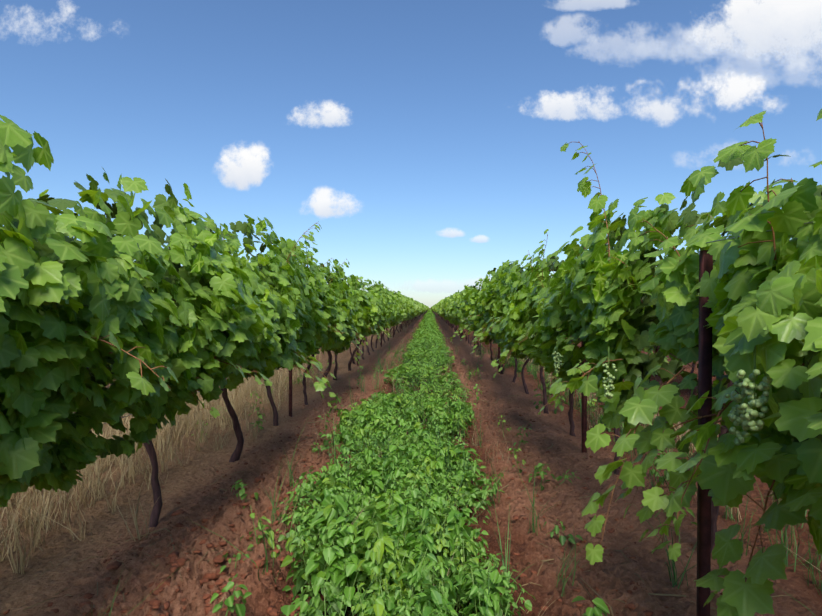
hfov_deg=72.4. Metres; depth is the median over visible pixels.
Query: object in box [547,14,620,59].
cloud
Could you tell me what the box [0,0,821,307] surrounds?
sky
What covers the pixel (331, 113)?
cloud
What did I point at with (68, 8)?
cloud
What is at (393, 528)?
weed strip
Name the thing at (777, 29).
cloud
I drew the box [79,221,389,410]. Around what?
vine canes
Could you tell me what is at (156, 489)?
vine trunks
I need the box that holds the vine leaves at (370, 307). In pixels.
[298,262,428,354]
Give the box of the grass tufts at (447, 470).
[35,336,696,615]
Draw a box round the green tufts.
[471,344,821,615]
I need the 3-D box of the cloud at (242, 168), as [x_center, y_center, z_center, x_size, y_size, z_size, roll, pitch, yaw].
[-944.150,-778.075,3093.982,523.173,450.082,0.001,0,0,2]
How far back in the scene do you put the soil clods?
2.29 m
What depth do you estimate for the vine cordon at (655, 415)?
5.12 m
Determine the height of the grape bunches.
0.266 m
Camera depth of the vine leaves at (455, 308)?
9.68 m
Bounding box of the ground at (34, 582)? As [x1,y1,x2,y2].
[0,308,821,615]
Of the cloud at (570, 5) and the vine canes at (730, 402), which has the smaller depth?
the vine canes at (730, 402)
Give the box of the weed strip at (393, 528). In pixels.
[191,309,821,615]
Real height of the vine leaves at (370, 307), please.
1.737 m
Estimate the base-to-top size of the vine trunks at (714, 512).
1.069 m
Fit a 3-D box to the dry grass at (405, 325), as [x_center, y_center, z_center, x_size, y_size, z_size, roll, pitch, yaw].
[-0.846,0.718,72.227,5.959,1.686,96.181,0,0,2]
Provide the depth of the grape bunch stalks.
1.15 m
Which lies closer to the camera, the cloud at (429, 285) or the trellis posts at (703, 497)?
the trellis posts at (703, 497)
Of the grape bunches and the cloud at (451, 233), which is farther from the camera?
the cloud at (451, 233)
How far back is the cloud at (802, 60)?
3987.68 m
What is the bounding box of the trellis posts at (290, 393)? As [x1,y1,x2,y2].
[289,314,421,416]
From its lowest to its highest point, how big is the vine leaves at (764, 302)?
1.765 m
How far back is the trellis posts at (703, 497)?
1.82 m
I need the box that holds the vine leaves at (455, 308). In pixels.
[431,260,525,346]
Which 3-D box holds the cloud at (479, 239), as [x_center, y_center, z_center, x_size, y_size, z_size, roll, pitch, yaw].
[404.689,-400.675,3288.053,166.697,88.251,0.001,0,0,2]
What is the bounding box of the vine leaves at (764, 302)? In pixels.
[450,109,821,615]
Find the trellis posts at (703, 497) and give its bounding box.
[438,248,712,615]
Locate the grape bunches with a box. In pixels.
[552,351,771,444]
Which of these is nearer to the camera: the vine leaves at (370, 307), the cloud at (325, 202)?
the vine leaves at (370, 307)
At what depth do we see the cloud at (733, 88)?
3358.56 m
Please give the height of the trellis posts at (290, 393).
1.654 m
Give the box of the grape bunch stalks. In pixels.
[557,340,755,425]
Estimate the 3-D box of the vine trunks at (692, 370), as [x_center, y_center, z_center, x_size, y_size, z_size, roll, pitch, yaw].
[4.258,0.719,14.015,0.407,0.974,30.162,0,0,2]
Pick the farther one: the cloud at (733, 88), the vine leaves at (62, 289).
the cloud at (733, 88)
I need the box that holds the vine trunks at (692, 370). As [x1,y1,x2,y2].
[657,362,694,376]
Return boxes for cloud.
[10,6,94,36]
[218,144,268,189]
[290,102,346,125]
[309,188,358,217]
[415,281,463,291]
[440,229,462,237]
[472,235,487,242]
[521,92,618,120]
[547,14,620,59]
[560,0,625,11]
[597,11,770,82]
[632,72,777,125]
[635,0,821,98]
[653,34,821,74]
[757,41,821,101]
[789,41,821,67]
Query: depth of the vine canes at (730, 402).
1.81 m
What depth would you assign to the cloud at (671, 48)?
3485.97 m
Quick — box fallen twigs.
[23,365,788,615]
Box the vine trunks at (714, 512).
[441,317,733,551]
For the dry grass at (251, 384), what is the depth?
3.76 m
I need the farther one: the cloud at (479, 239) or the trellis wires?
the cloud at (479, 239)
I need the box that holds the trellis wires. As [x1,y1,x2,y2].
[706,221,813,428]
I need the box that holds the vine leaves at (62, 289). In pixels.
[0,115,390,506]
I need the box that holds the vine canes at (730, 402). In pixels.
[452,116,804,597]
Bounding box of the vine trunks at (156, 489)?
[144,316,417,527]
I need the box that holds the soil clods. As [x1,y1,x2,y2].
[3,387,722,615]
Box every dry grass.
[0,362,328,573]
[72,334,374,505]
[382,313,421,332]
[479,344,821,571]

